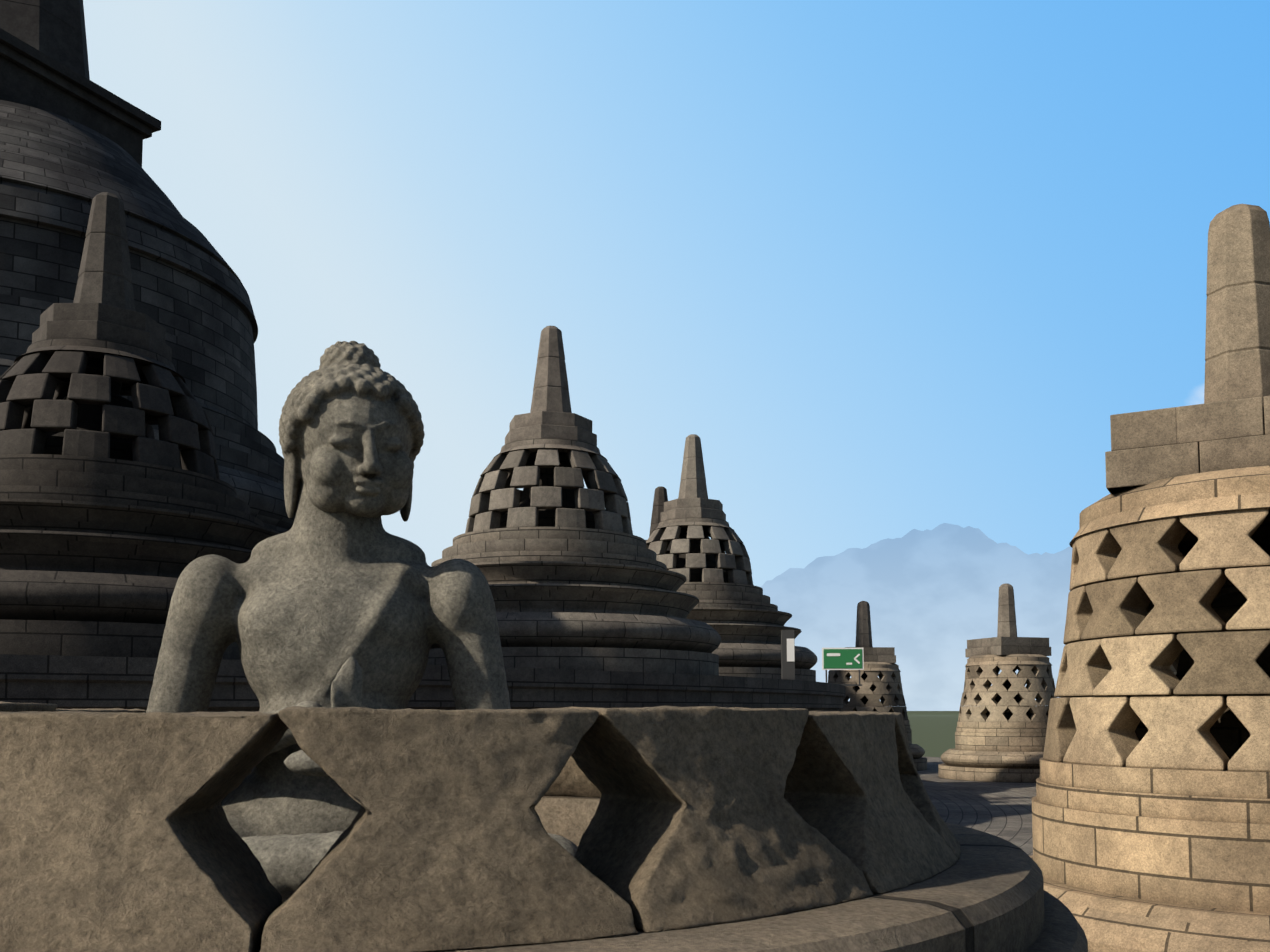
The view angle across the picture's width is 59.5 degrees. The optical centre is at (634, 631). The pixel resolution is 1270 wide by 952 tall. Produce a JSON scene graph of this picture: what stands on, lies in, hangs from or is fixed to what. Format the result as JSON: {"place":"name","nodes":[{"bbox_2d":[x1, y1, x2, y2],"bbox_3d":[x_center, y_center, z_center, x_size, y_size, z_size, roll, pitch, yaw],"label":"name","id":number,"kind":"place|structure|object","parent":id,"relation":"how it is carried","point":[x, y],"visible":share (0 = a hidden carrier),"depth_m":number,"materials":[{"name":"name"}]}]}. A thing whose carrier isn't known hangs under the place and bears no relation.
{"place":"outdoors","nodes":[
{"label":"outdoors","id":0,"kind":"place"},
{"bbox_2d":[0,701,960,951],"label":"latticed stone wall","id":1,"kind":"structure","parent":0,"point":[118,833],"depth_m":1.73,"materials":[{"name":"stone"}]},
{"bbox_2d":[646,486,671,550],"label":"stupa spire","id":2,"kind":"structure","parent":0,"point":[660,496],"depth_m":37.31,"materials":[{"name":"grey stone"}]},
{"bbox_2d":[83,0,1269,586],"label":"sky","id":3,"kind":"structure","parent":0,"point":[895,268],"materials":[{"name":"blue"}]},
{"bbox_2d":[761,523,1071,710],"bbox_3d":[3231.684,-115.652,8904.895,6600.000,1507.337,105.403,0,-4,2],"label":"mountain range","id":4,"kind":"structure","parent":0,"point":[930,597],"depth_m":8931.70,"materials":[{"name":"blue"}]},
{"bbox_2d":[907,711,958,756],"bbox_3d":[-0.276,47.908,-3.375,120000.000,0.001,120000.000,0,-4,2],"label":"ground plain","id":5,"kind":"structure","parent":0,"point":[933,733],"depth_m":2469.26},
{"bbox_2d":[1170,665,1176,674],"bbox_3d":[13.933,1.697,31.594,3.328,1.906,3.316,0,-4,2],"label":"statue","id":6,"kind":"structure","parent":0,"point":[1172,668],"depth_m":30.49,"materials":[{"name":"grey stone"}]},
{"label":"square platform","id":7,"kind":"structure","parent":0,"visible":0},
{"bbox_2d":[917,757,1036,855],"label":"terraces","id":8,"kind":"object","parent":7,"relation":"on","point":[1002,810],"visible":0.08,"depth_m":27.09,"materials":[{"name":"stone"}]},
{"bbox_2d":[0,654,844,771],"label":"terrace","id":9,"kind":"structure","parent":8,"relation":"on","point":[80,682],"depth_m":14.90,"materials":[{"name":"stone"}]},
{"bbox_2d":[0,338,280,659],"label":"stupa base","id":10,"kind":"object","parent":9,"relation":"on","point":[98,555],"visible":0.52,"depth_m":13.64,"materials":[{"name":"grey stone"}]},
{"bbox_2d":[0,351,219,479],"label":"latticed stupa dome","id":11,"kind":"structure","parent":10,"relation":"on","point":[34,406],"depth_m":14.85,"materials":[{"name":"grey stone"}]},
{"bbox_2d":[32,192,171,376],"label":"stupa spire","id":12,"kind":"structure","parent":11,"relation":"on","point":[101,306],"depth_m":15.82,"materials":[{"name":"grey stone"}]},
{"bbox_2d":[0,100,294,532],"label":"stupa","id":13,"kind":"object","parent":9,"relation":"on","point":[58,173],"visible":0.44,"depth_m":29.69,"materials":[{"name":"stone"}]},
{"bbox_2d":[0,0,160,166],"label":"stupa pinnacle","id":14,"kind":"object","parent":13,"relation":"on","point":[44,64],"visible":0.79,"depth_m":32.30,"materials":[{"name":"grey stone"}]},
{"bbox_2d":[427,438,720,675],"bbox_3d":[-1.646,-1.303,21.523,6.600,4.495,6.600,0,-4,2],"label":"stupa base","id":15,"kind":"object","parent":9,"relation":"on","point":[589,597],"visible":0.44,"depth_m":19.13,"materials":[{"name":"grey stone"}]},
{"bbox_2d":[465,448,632,534],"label":"latticed stupa dome","id":16,"kind":"structure","parent":15,"relation":"on","point":[497,493],"depth_m":20.42,"materials":[{"name":"grey stone"}]},
{"bbox_2d":[505,326,596,460],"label":"stupa spire","id":17,"kind":"structure","parent":16,"relation":"on","point":[550,415],"depth_m":21.41,"materials":[{"name":"grey stone"}]},
{"bbox_2d":[653,518,817,681],"bbox_3d":[1.592,-0.701,30.128,6.600,4.495,6.600,0,-4,2],"label":"stupa base","id":18,"kind":"object","parent":9,"relation":"on","point":[746,622],"visible":0.38,"depth_m":27.99,"materials":[{"name":"grey stone"}]},
{"bbox_2d":[646,525,752,584],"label":"latticed stupa dome","id":19,"kind":"structure","parent":18,"relation":"on","point":[725,547],"depth_m":29.01,"materials":[{"name":"grey stone"}]},
{"bbox_2d":[661,434,725,528],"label":"stupa spire","id":20,"kind":"structure","parent":19,"relation":"on","point":[692,501],"depth_m":30.01,"materials":[{"name":"grey stone"}]},
{"bbox_2d":[781,630,794,679],"bbox_3d":[3.495,0.599,25.395,0.284,1.240,0.300,0,-4,2],"label":"notice post","id":21,"kind":"object","parent":9,"relation":"on","point":[787,655],"visible":0.82,"depth_m":25.26,"materials":[{"name":"grey"}]},
{"bbox_2d":[822,648,863,685],"bbox_3d":[5.054,0.869,27.029,1.000,0.930,0.212,0,-4,2],"label":"direction sign","id":22,"kind":"object","parent":9,"relation":"on","point":[842,658],"visible":0.92,"depth_m":27.00,"materials":[{"name":"green metal"}]},
{"bbox_2d":[221,796,1087,951],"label":"stupa base","id":23,"kind":"object","parent":8,"relation":"on","point":[986,892],"visible":0.23,"depth_m":2.01,"materials":[{"name":"stone"}]},
{"bbox_2d":[146,341,577,903],"bbox_3d":[-0.868,-0.020,3.190,1.440,1.676,1.044,1,-4,-7],"label":"buddha statue","id":24,"kind":"object","parent":23,"relation":"in","point":[336,595],"visible":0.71,"depth_m":3.12,"materials":[{"name":"stone"}]},
{"bbox_2d":[829,662,926,770],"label":"stupa base","id":25,"kind":"object","parent":8,"relation":"on","point":[918,753],"visible":0.23,"depth_m":42.58,"materials":[{"name":"grey stone"}]},
{"bbox_2d":[828,670,907,719],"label":"stupa dome","id":26,"kind":"structure","parent":25,"relation":"on","point":[887,691],"depth_m":42.47,"materials":[{"name":"grey stone"}]},
{"bbox_2d":[845,601,895,662],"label":"stupa spire","id":27,"kind":"structure","parent":26,"relation":"on","point":[864,641],"depth_m":43.62,"materials":[{"name":"grey stone"}]},
{"bbox_2d":[938,654,1051,782],"bbox_3d":[12.653,2.884,37.578,4.686,4.140,4.686,0,-4,2],"label":"stupa base","id":28,"kind":"object","parent":8,"relation":"on","point":[997,751],"visible":0.5,"depth_m":35.99,"materials":[{"name":"beige stone"}]},
{"bbox_2d":[958,664,1056,721],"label":"stupa dome","id":29,"kind":"structure","parent":28,"relation":"on","point":[980,693],"depth_m":36.40,"materials":[{"name":"beige stone"}]},
{"bbox_2d":[965,583,1050,657],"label":"stupa spire","id":30,"kind":"structure","parent":29,"relation":"on","point":[1006,641],"depth_m":37.46,"materials":[{"name":"grey stone"}]},
{"bbox_2d":[1030,466,1269,951],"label":"stupa base","id":31,"kind":"object","parent":8,"relation":"on","point":[1128,859],"visible":0.56,"depth_m":8.08,"materials":[{"name":"beige stone"}]},
{"bbox_2d":[1043,508,1269,771],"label":"stupa dome","id":32,"kind":"structure","parent":31,"relation":"on","point":[1141,614],"depth_m":8.32,"materials":[{"name":"beige stone"}]},
{"bbox_2d":[1105,204,1269,493],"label":"stupa spire","id":33,"kind":"structure","parent":32,"relation":"on","point":[1225,425],"depth_m":9.06,"materials":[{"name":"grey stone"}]}
]}

